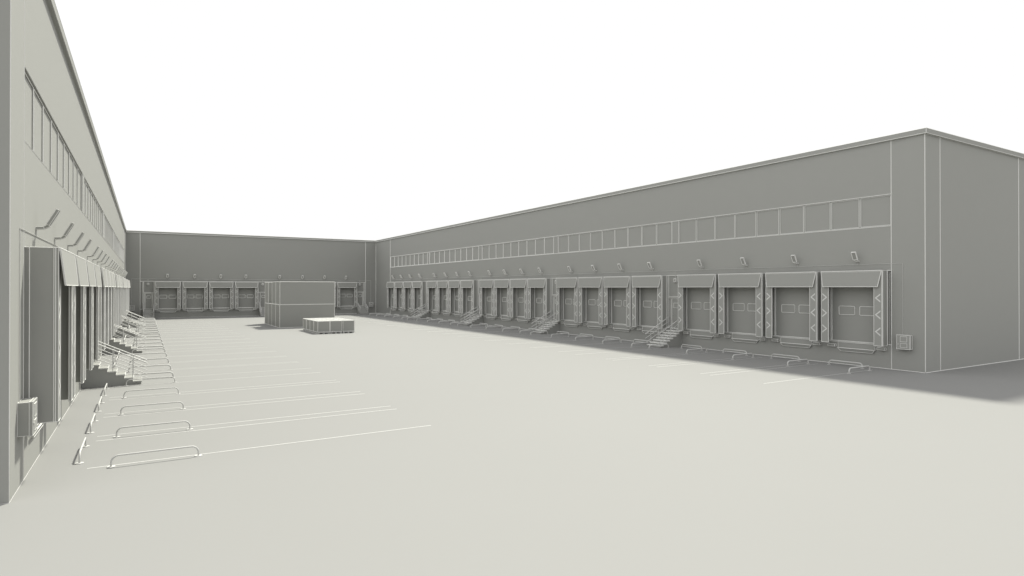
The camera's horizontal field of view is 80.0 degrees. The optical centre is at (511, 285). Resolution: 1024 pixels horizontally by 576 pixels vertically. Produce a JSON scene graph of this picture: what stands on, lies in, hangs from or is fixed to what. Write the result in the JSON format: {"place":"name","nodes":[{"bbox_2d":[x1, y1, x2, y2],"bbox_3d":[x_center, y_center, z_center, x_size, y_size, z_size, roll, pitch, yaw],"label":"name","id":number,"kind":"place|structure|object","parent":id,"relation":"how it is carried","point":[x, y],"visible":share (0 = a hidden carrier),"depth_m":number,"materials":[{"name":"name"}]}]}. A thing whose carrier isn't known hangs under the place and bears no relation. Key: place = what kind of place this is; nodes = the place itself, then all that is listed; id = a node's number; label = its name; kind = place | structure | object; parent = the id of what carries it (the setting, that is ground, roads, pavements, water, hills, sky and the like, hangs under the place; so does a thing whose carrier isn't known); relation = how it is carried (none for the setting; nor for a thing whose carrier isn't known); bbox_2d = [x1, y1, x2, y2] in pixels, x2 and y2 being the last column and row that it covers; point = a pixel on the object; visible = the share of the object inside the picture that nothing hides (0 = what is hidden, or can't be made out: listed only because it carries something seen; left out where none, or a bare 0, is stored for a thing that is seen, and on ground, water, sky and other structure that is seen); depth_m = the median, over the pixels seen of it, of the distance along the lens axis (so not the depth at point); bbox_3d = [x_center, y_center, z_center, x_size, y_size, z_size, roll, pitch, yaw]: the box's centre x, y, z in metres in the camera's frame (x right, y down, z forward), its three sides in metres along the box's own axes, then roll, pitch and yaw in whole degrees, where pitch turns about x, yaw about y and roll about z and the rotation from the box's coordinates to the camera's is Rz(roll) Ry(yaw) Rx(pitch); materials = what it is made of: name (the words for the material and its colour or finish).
{"place":"outdoors","nodes":[
{"label":"outdoors","id":0,"kind":"place"},
{"bbox_2d":[0,313,1023,575],"bbox_3d":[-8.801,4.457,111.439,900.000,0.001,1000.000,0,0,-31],"label":"ground","id":1,"kind":"structure","parent":0,"point":[540,457],"depth_m":13.82,"materials":[{"name":"ceramic"}]},
{"bbox_2d":[0,0,125,503],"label":"warehouse","id":2,"kind":"structure","parent":1,"relation":"on","point":[52,160],"depth_m":14.23,"materials":[{"name":"ceramic"}]},
{"bbox_2d":[17,397,37,436],"bbox_3d":[-9.808,2.661,12.362,0.272,0.690,0.610,0,0,-31],"label":"electrical cabinet","id":3,"kind":"object","parent":2,"relation":"attached to","point":[26,416],"visible":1,"depth_m":12.13,"materials":[{"name":"ceramic"}]},
{"bbox_2d":[25,72,33,149],"bbox_3d":[-10.602,-3.795,13.305,0.084,1.552,1.544,0,0,-31],"label":"window","id":4,"kind":"structure","parent":2,"relation":"in","point":[29,89],"depth_m":13.65,"materials":[{"name":"ceramic"}]},
{"bbox_2d":[33,86,42,161],"bbox_3d":[-11.402,-3.790,14.633,0.084,1.552,1.544,0,0,-31],"label":"window","id":5,"kind":"structure","parent":2,"relation":"in","point":[38,105],"depth_m":14.81,"materials":[{"name":"ceramic"}]},
{"bbox_2d":[43,105,50,171],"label":"window","id":6,"kind":"structure","parent":2,"relation":"in","point":[46,117],"depth_m":16.03,"materials":[{"name":"ceramic"}]},
{"bbox_2d":[24,247,78,437],"bbox_3d":[-10.781,1.279,14.274,0.826,4.196,3.150,0,0,-31],"label":"loading dock","id":7,"kind":"object","parent":2,"relation":"attached to","point":[50,278],"visible":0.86,"depth_m":13.01,"materials":[{"name":"ceramic"}]},
{"bbox_2d":[51,119,57,180],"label":"window","id":8,"kind":"structure","parent":2,"relation":"in","point":[54,132],"depth_m":17.45,"materials":[{"name":"ceramic"}]},
{"bbox_2d":[58,132,63,187],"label":"window","id":9,"kind":"structure","parent":2,"relation":"in","point":[60,141],"depth_m":18.71,"materials":[{"name":"glass"}]},
{"bbox_2d":[64,143,68,193],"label":"window","id":10,"kind":"structure","parent":2,"relation":"in","point":[66,152],"depth_m":20.14,"materials":[{"name":"glass"}]},
{"bbox_2d":[19,228,123,401],"bbox_3d":[-28.165,0.632,42.594,0.040,3.645,70.958,0,0,-31],"label":"conduit","id":11,"kind":"object","parent":2,"relation":"attached to","point":[19,299],"visible":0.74,"depth_m":12.22,"materials":[{"name":"metal"}]},
{"bbox_2d":[69,152,73,199],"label":"window","id":12,"kind":"structure","parent":2,"relation":"in","point":[71,161],"depth_m":21.52,"materials":[{"name":"glass"}]},
{"bbox_2d":[74,161,77,204],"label":"window","id":13,"kind":"structure","parent":2,"relation":"in","point":[75,166],"depth_m":22.79,"materials":[{"name":"glass"}]},
{"bbox_2d":[73,255,88,396],"bbox_3d":[-12.536,1.291,17.186,0.826,4.196,3.150,0,0,-31],"label":"loading dock","id":14,"kind":"object","parent":2,"relation":"attached to","point":[78,331],"visible":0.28,"depth_m":18.32,"materials":[{"name":"ceramic"}]},
{"bbox_2d":[84,260,95,380],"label":"loading dock","id":15,"kind":"object","parent":2,"relation":"attached to","point":[88,301],"visible":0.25,"depth_m":21.23,"materials":[{"name":"ceramic"}]},
{"bbox_2d":[92,264,101,367],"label":"loading dock","id":16,"kind":"object","parent":2,"relation":"attached to","point":[95,335],"visible":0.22,"depth_m":24.14,"materials":[{"name":"ceramic"}]},
{"bbox_2d":[99,267,107,355],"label":"loading dock","id":17,"kind":"object","parent":2,"relation":"attached to","point":[102,306],"visible":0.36,"depth_m":26.47,"materials":[{"name":"ceramic"}]},
{"bbox_2d":[105,270,110,348],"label":"loading dock","id":18,"kind":"object","parent":2,"relation":"attached to","point":[107,306],"visible":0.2,"depth_m":30.79,"materials":[{"name":"ceramic"}]},
{"bbox_2d":[108,272,113,343],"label":"loading dock","id":19,"kind":"object","parent":2,"relation":"attached to","point":[109,324],"visible":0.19,"depth_m":33.56,"materials":[{"name":"ceramic"}]},
{"bbox_2d":[111,272,115,338],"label":"loading dock","id":20,"kind":"object","parent":2,"relation":"attached to","point":[112,311],"visible":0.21,"depth_m":36.33,"materials":[{"name":"ceramic"}]},
{"bbox_2d":[114,274,118,333],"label":"loading dock","id":21,"kind":"object","parent":2,"relation":"attached to","point":[115,301],"visible":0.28,"depth_m":40.25,"materials":[{"name":"ceramic"}]},
{"bbox_2d":[81,341,146,387],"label":"dock stairs","id":22,"kind":"structure","parent":1,"relation":"on","point":[98,375],"depth_m":24.92,"materials":[{"name":"ceramic"}]},
{"bbox_2d":[102,324,145,354],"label":"dock stairs","id":23,"kind":"structure","parent":1,"relation":"on","point":[123,345],"depth_m":37.20,"materials":[{"name":"ceramic"}]},
{"bbox_2d":[113,316,145,337],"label":"dock stairs","id":24,"kind":"structure","parent":1,"relation":"on","point":[125,332],"depth_m":49.27,"materials":[{"name":"ceramic"}]},
{"bbox_2d":[107,446,201,467],"bbox_3d":[-8.212,3.925,14.078,1.910,0.265,0.166,0,0,-31],"label":"guide barrier","id":25,"kind":"object","parent":1,"relation":"on","point":[112,466],"visible":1,"depth_m":14.03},
{"bbox_2d":[126,230,375,318],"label":"warehouse","id":26,"kind":"structure","parent":1,"relation":"on","point":[152,257],"depth_m":86.63,"materials":[{"name":"ceramic"}]},
{"bbox_2d":[142,282,153,308],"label":"door","id":27,"kind":"structure","parent":26,"relation":"in","point":[147,290],"depth_m":80.83,"materials":[{"name":"ceramic"}]},
{"bbox_2d":[154,281,180,312],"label":"loading dock","id":28,"kind":"object","parent":26,"relation":"attached to","point":[167,296],"visible":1,"depth_m":81.85,"materials":[{"name":"metal"}]},
{"bbox_2d":[158,288,176,308],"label":"dock door","id":29,"kind":"structure","parent":28,"relation":"in","point":[167,297],"depth_m":82.02,"materials":[{"name":"ceramic"}]},
{"bbox_2d":[182,281,207,312],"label":"loading dock","id":30,"kind":"object","parent":26,"relation":"attached to","point":[195,296],"visible":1,"depth_m":83.57,"materials":[{"name":"metal"}]},
{"bbox_2d":[186,288,203,307],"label":"dock door","id":31,"kind":"structure","parent":30,"relation":"in","point":[194,296],"depth_m":83.73,"materials":[{"name":"ceramic"}]},
{"bbox_2d":[209,281,233,311],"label":"loading dock","id":32,"kind":"object","parent":26,"relation":"attached to","point":[221,296],"visible":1,"depth_m":85.25,"materials":[{"name":"metal"}]},
{"bbox_2d":[213,288,229,307],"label":"dock door","id":33,"kind":"structure","parent":32,"relation":"in","point":[221,296],"depth_m":85.43,"materials":[{"name":"ceramic"}]},
{"bbox_2d":[234,282,257,311],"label":"loading dock","id":34,"kind":"object","parent":26,"relation":"attached to","point":[245,296],"visible":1,"depth_m":86.90,"materials":[{"name":"metal"}]},
{"bbox_2d":[238,288,254,306],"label":"dock door","id":35,"kind":"structure","parent":34,"relation":"in","point":[246,296],"depth_m":87.10,"materials":[{"name":"ceramic"}]},
{"bbox_2d":[258,282,264,306],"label":"door","id":36,"kind":"structure","parent":26,"relation":"in","point":[261,288],"depth_m":88.12,"materials":[{"name":"ceramic"}]},
{"bbox_2d":[336,282,356,309],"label":"loading dock","id":37,"kind":"object","parent":26,"relation":"attached to","point":[346,295],"visible":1,"depth_m":94.33,"materials":[{"name":"metal"}]},
{"bbox_2d":[340,288,353,305],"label":"dock door","id":38,"kind":"structure","parent":37,"relation":"in","point":[346,294],"depth_m":94.53,"materials":[{"name":"ceramic"}]},
{"bbox_2d":[357,283,364,305],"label":"door","id":39,"kind":"structure","parent":26,"relation":"in","point":[360,289],"depth_m":95.69,"materials":[{"name":"ceramic"}]},
{"bbox_2d":[265,303,267,323],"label":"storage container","id":40,"kind":"object","parent":1,"relation":"on","point":[266,313],"visible":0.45,"depth_m":67.76,"materials":[{"name":"metal"}]},
{"bbox_2d":[265,282,271,302],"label":"storage container","id":41,"kind":"object","parent":40,"relation":"on","point":[268,292],"visible":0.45,"depth_m":67.00,"materials":[{"name":"ceramic"}]},
{"bbox_2d":[275,304,334,327],"bbox_3d":[-21.517,3.104,63.502,5.514,2.354,2.224,0,0,-31],"label":"storage container","id":42,"kind":"object","parent":1,"relation":"on","point":[288,316],"visible":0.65,"depth_m":62.21,"materials":[{"name":"ceramic"}]},
{"bbox_2d":[276,281,334,304],"bbox_3d":[-21.500,0.779,63.522,5.513,2.353,2.223,0,0,-31],"label":"storage container","id":43,"kind":"object","parent":42,"relation":"on","point":[291,293],"visible":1,"depth_m":62.47,"materials":[{"name":"ceramic"}]},
{"bbox_2d":[314,320,329,333],"bbox_3d":[-16.762,3.663,53.760,1.070,1.135,1.390,0,0,-32],"label":"pallet box","id":44,"kind":"object","parent":1,"relation":"on","point":[322,326],"visible":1,"depth_m":53.27,"materials":[{"name":"ceramic"}]},
{"bbox_2d":[328,320,341,333],"bbox_3d":[-15.844,3.666,54.327,1.070,1.135,1.390,0,0,-31],"label":"pallet box","id":45,"kind":"object","parent":1,"relation":"on","point":[335,326],"visible":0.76,"depth_m":53.77,"materials":[{"name":"ceramic"}]},
{"bbox_2d":[342,319,354,332],"bbox_3d":[-14.900,3.668,54.906,1.069,1.135,1.390,0,0,-31],"label":"pallet box","id":46,"kind":"object","parent":1,"relation":"on","point":[348,325],"visible":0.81,"depth_m":54.33,"materials":[{"name":"ceramic"}]},
{"bbox_2d":[460,306,483,324],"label":"dock stairs","id":47,"kind":"structure","parent":1,"relation":"on","point":[477,319],"depth_m":65.83,"materials":[{"name":"ceramic"}]},
{"bbox_2d":[87,315,867,468],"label":"parking lines","id":48,"kind":"object","parent":1,"relation":"on","point":[317,383],"visible":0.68,"depth_m":24.50,"materials":[{"name":"paint"}]},
{"bbox_2d":[531,310,560,333],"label":"dock stairs","id":49,"kind":"structure","parent":1,"relation":"on","point":[551,326],"depth_m":53.68,"materials":[{"name":"ceramic"}]},
{"bbox_2d":[645,317,682,347],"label":"dock stairs","id":50,"kind":"structure","parent":1,"relation":"on","point":[671,338],"depth_m":41.49,"materials":[{"name":"ceramic"}]},
{"bbox_2d":[375,127,1023,372],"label":"warehouse","id":51,"kind":"structure","parent":1,"relation":"on","point":[939,215],"depth_m":33.85,"materials":[{"name":"ceramic"}]},
{"bbox_2d":[387,282,397,310],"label":"loading dock","id":52,"kind":"object","parent":51,"relation":"attached to","point":[390,294],"visible":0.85,"depth_m":90.37,"materials":[{"name":"metal"}]},
{"bbox_2d":[395,282,406,311],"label":"loading dock","id":53,"kind":"object","parent":51,"relation":"attached to","point":[399,295],"visible":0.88,"depth_m":87.45,"materials":[{"name":"ceramic"}]},
{"bbox_2d":[403,281,415,312],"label":"loading dock","id":54,"kind":"object","parent":51,"relation":"attached to","point":[408,295],"visible":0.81,"depth_m":84.56,"materials":[{"name":"ceramic"}]},
{"bbox_2d":[412,281,425,312],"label":"loading dock","id":55,"kind":"object","parent":51,"relation":"attached to","point":[419,293],"visible":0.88,"depth_m":80.66,"materials":[{"name":"metal"}]},
{"bbox_2d":[427,281,440,314],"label":"loading dock","id":56,"kind":"object","parent":51,"relation":"attached to","point":[432,296],"visible":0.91,"depth_m":77.50,"materials":[{"name":"ceramic"}]},
{"bbox_2d":[437,280,451,315],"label":"loading dock","id":57,"kind":"object","parent":51,"relation":"attached to","point":[443,296],"visible":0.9,"depth_m":74.67,"materials":[{"name":"ceramic"}]},
{"bbox_2d":[448,280,463,316],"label":"loading dock","id":58,"kind":"object","parent":51,"relation":"attached to","point":[454,286],"visible":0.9,"depth_m":71.85,"materials":[{"name":"ceramic"}]},
{"bbox_2d":[461,280,477,317],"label":"loading dock","id":59,"kind":"object","parent":51,"relation":"attached to","point":[469,295],"visible":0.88,"depth_m":68.70,"materials":[{"name":"ceramic"}]},
{"bbox_2d":[479,279,497,319],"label":"loading dock","id":60,"kind":"object","parent":51,"relation":"attached to","point":[486,298],"visible":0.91,"depth_m":65.15,"materials":[{"name":"ceramic"}]},
{"bbox_2d":[485,288,490,313],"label":"dock door","id":61,"kind":"structure","parent":60,"relation":"in","point":[487,290],"depth_m":65.41,"materials":[{"name":"ceramic"}]},
{"bbox_2d":[494,279,513,320],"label":"loading dock","id":62,"kind":"object","parent":51,"relation":"attached to","point":[502,298],"visible":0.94,"depth_m":62.43,"materials":[{"name":"ceramic"}]},
{"bbox_2d":[500,288,506,314],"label":"dock door","id":63,"kind":"structure","parent":62,"relation":"in","point":[503,291],"depth_m":62.61,"materials":[{"name":"ceramic"}]},
{"bbox_2d":[510,279,530,322],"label":"loading dock","id":64,"kind":"object","parent":51,"relation":"attached to","point":[519,298],"visible":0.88,"depth_m":59.61,"materials":[{"name":"ceramic"}]},
{"bbox_2d":[516,288,523,315],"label":"dock door","id":65,"kind":"structure","parent":64,"relation":"in","point":[519,291],"depth_m":59.84,"materials":[{"name":"ceramic"}]},
{"bbox_2d":[528,278,550,323],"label":"loading dock","id":66,"kind":"object","parent":51,"relation":"attached to","point":[539,297],"visible":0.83,"depth_m":56.61,"materials":[{"name":"ceramic"}]},
{"bbox_2d":[534,288,542,317],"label":"dock door","id":67,"kind":"structure","parent":66,"relation":"in","point":[538,292],"depth_m":57.05,"materials":[{"name":"ceramic"}]},
{"bbox_2d":[551,279,555,318],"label":"door","id":68,"kind":"structure","parent":51,"relation":"in","point":[553,286],"depth_m":54.88,"materials":[{"name":"ceramic"}]},
{"bbox_2d":[559,235,568,252],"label":"window","id":69,"kind":"structure","parent":51,"relation":"in","point":[563,240],"depth_m":53.51,"materials":[{"name":"ceramic"}]},
{"bbox_2d":[556,277,581,326],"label":"loading dock","id":70,"kind":"object","parent":51,"relation":"attached to","point":[567,300],"visible":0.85,"depth_m":52.77,"materials":[{"name":"ceramic"}]},
{"bbox_2d":[563,288,573,319],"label":"dock door","id":71,"kind":"structure","parent":70,"relation":"in","point":[568,293],"depth_m":53.01,"materials":[{"name":"ceramic"}]},
{"bbox_2d":[569,234,578,251],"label":"window","id":72,"kind":"structure","parent":51,"relation":"in","point":[574,238],"depth_m":52.27,"materials":[{"name":"ceramic"}]},
{"bbox_2d":[579,232,590,250],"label":"window","id":73,"kind":"structure","parent":51,"relation":"in","point":[584,238],"depth_m":50.96,"materials":[{"name":"ceramic"}]},
{"bbox_2d":[578,277,606,328],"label":"loading dock","id":74,"kind":"object","parent":51,"relation":"attached to","point":[591,301],"visible":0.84,"depth_m":49.95,"materials":[{"name":"ceramic"}]},
{"bbox_2d":[585,287,598,321],"bbox_3d":[6.875,1.196,49.752,0.129,3.616,2.751,0,0,-31],"label":"dock door","id":75,"kind":"structure","parent":74,"relation":"in","point":[591,294],"depth_m":50.17,"materials":[{"name":"ceramic"}]},
{"bbox_2d":[591,231,601,249],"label":"window","id":76,"kind":"structure","parent":51,"relation":"in","point":[596,237],"depth_m":49.72,"materials":[{"name":"ceramic"}]},
{"bbox_2d":[602,229,614,248],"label":"window","id":77,"kind":"structure","parent":51,"relation":"in","point":[608,236],"depth_m":48.44,"materials":[{"name":"ceramic"}]},
{"bbox_2d":[603,276,634,331],"bbox_3d":[8.235,1.414,46.800,0.847,4.215,3.047,0,0,-31],"label":"loading dock","id":78,"kind":"object","parent":51,"relation":"attached to","point":[618,302],"visible":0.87,"depth_m":47.18,"materials":[{"name":"ceramic"}]},
{"bbox_2d":[611,287,625,323],"bbox_3d":[8.542,1.185,46.986,0.129,3.616,2.751,0,0,-31],"label":"dock door","id":79,"kind":"structure","parent":78,"relation":"in","point":[618,294],"depth_m":47.42,"materials":[{"name":"ceramic"}]},
{"bbox_2d":[615,228,627,247],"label":"window","id":80,"kind":"structure","parent":51,"relation":"in","point":[621,235],"depth_m":47.12,"materials":[{"name":"ceramic"}]},
{"bbox_2d":[628,226,641,246],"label":"window","id":81,"kind":"structure","parent":51,"relation":"in","point":[634,233],"depth_m":45.78,"materials":[{"name":"ceramic"}]},
{"bbox_2d":[394,263,902,301],"bbox_3d":[0.628,0.703,59.949,0.043,3.645,70.958,0,0,-31],"label":"conduit","id":82,"kind":"object","parent":51,"relation":"attached to","point":[706,269],"visible":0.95,"depth_m":39.33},
{"bbox_2d":[631,275,667,334],"bbox_3d":[9.902,1.402,44.033,0.847,4.215,3.047,0,0,-31],"label":"loading dock","id":83,"kind":"object","parent":51,"relation":"attached to","point":[649,302],"visible":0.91,"depth_m":44.25,"materials":[{"name":"ceramic"}]},
{"bbox_2d":[639,287,656,326],"bbox_3d":[10.210,1.174,44.220,0.129,3.616,2.751,0,0,-31],"label":"dock door","id":84,"kind":"structure","parent":83,"relation":"in","point":[647,295],"depth_m":44.60,"materials":[{"name":"ceramic"}]},
{"bbox_2d":[642,224,656,245],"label":"window","id":85,"kind":"structure","parent":51,"relation":"in","point":[649,232],"depth_m":44.51,"materials":[{"name":"ceramic"}]},
{"bbox_2d":[657,222,671,244],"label":"window","id":86,"kind":"structure","parent":51,"relation":"in","point":[664,230],"depth_m":43.22,"materials":[{"name":"ceramic"}]},
{"bbox_2d":[667,276,677,327],"bbox_3d":[11.373,1.141,42.270,0.142,3.693,1.534,0,0,-31],"label":"door","id":87,"kind":"structure","parent":51,"relation":"in","point":[672,286],"depth_m":42.49,"materials":[{"name":"ceramic"}]},
{"bbox_2d":[679,219,696,242],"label":"window","id":88,"kind":"structure","parent":51,"relation":"in","point":[687,228],"depth_m":41.32,"materials":[{"name":"ceramic"}]},
{"bbox_2d":[678,274,719,338],"bbox_3d":[12.281,1.385,40.085,0.840,4.208,3.162,0,0,-31],"label":"loading dock","id":89,"kind":"object","parent":51,"relation":"attached to","point":[697,305],"visible":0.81,"depth_m":40.36,"materials":[{"name":"ceramic"}]},
{"bbox_2d":[686,287,709,330],"bbox_3d":[12.589,1.158,40.271,0.120,3.607,2.862,0,0,-31],"label":"dock door","id":90,"kind":"structure","parent":89,"relation":"in","point":[697,298],"depth_m":40.58,"materials":[{"name":"ceramic"}]},
{"bbox_2d":[697,217,714,241],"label":"window","id":91,"kind":"structure","parent":51,"relation":"in","point":[705,226],"depth_m":40.00,"materials":[{"name":"ceramic"}]},
{"bbox_2d":[715,214,734,239],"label":"window","id":92,"kind":"structure","parent":51,"relation":"in","point":[725,224],"depth_m":38.69,"materials":[{"name":"ceramic"}]},
{"bbox_2d":[718,273,766,342],"bbox_3d":[14.037,1.373,37.173,0.840,4.208,3.162,0,0,-31],"label":"loading dock","id":93,"kind":"object","parent":51,"relation":"attached to","point":[741,307],"visible":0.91,"depth_m":37.40,"materials":[{"name":"ceramic"}]},
{"bbox_2d":[727,287,755,333],"bbox_3d":[14.345,1.146,37.360,0.120,3.607,2.862,0,0,-31],"label":"dock door","id":94,"kind":"structure","parent":93,"relation":"in","point":[741,301],"depth_m":37.65,"materials":[{"name":"ceramic"}]},
{"bbox_2d":[735,211,756,237],"bbox_3d":[14.336,-3.697,37.386,0.091,1.552,1.544,0,0,-31],"label":"window","id":95,"kind":"structure","parent":51,"relation":"in","point":[745,223],"depth_m":37.40,"materials":[{"name":"ceramic"}]},
{"bbox_2d":[756,209,778,235],"bbox_3d":[15.136,-3.702,36.058,0.091,1.552,1.544,0,0,-31],"label":"window","id":96,"kind":"structure","parent":51,"relation":"in","point":[767,221],"depth_m":36.08,"materials":[{"name":"ceramic"}]},
{"bbox_2d":[779,205,803,234],"bbox_3d":[15.936,-3.708,34.731,0.091,1.552,1.544,0,0,-31],"label":"window","id":97,"kind":"structure","parent":51,"relation":"in","point":[791,219],"depth_m":34.75,"materials":[{"name":"ceramic"}]},
{"bbox_2d":[765,272,820,347],"bbox_3d":[15.792,1.361,34.261,0.840,4.208,3.162,0,0,-31],"label":"loading dock","id":98,"kind":"object","parent":51,"relation":"attached to","point":[793,309],"visible":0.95,"depth_m":34.42,"materials":[{"name":"ceramic"}]},
{"bbox_2d":[774,287,808,337],"bbox_3d":[16.100,1.134,34.448,0.120,3.607,2.862,0,0,-31],"label":"dock door","id":99,"kind":"structure","parent":98,"relation":"in","point":[791,304],"depth_m":34.75,"materials":[{"name":"ceramic"}]},
{"bbox_2d":[804,202,830,232],"bbox_3d":[16.736,-3.713,33.403,0.091,1.552,1.544,0,0,-31],"label":"window","id":100,"kind":"structure","parent":51,"relation":"in","point":[817,217],"depth_m":33.40,"materials":[{"name":"ceramic"}]},
{"bbox_2d":[831,198,859,229],"bbox_3d":[17.536,-3.719,32.076,0.091,1.552,1.544,0,0,-31],"label":"window","id":101,"kind":"structure","parent":51,"relation":"in","point":[845,214],"depth_m":32.06,"materials":[{"name":"ceramic"}]},
{"bbox_2d":[821,270,889,353],"bbox_3d":[17.547,1.349,31.349,0.840,4.208,3.162,0,0,-31],"label":"loading dock","id":102,"kind":"object","parent":51,"relation":"attached to","point":[855,311],"visible":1,"depth_m":31.41,"materials":[{"name":"ceramic"}]},
{"bbox_2d":[830,287,873,342],"bbox_3d":[17.855,1.122,31.536,0.120,3.607,2.862,0,0,-31],"label":"dock door","id":103,"kind":"structure","parent":102,"relation":"in","point":[851,308],"depth_m":31.75,"materials":[{"name":"ceramic"}]},
{"bbox_2d":[860,194,890,227],"bbox_3d":[18.337,-3.724,30.748,0.091,1.552,1.544,0,0,-31],"label":"window","id":104,"kind":"structure","parent":51,"relation":"in","point":[875,211],"depth_m":30.75,"materials":[{"name":"ceramic"}]},
{"bbox_2d":[896,335,912,349],"bbox_3d":[18.906,2.731,29.389,0.279,0.702,0.622,0,0,-31],"label":"electrical cabinet","id":105,"kind":"object","parent":51,"relation":"attached to","point":[904,342],"visible":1,"depth_m":29.27,"materials":[{"name":"ceramic"}]},
{"bbox_2d":[55,0,1023,239],"label":"sky","id":106,"kind":"structure","parent":0,"point":[334,119],"materials":[{"name":"white"}]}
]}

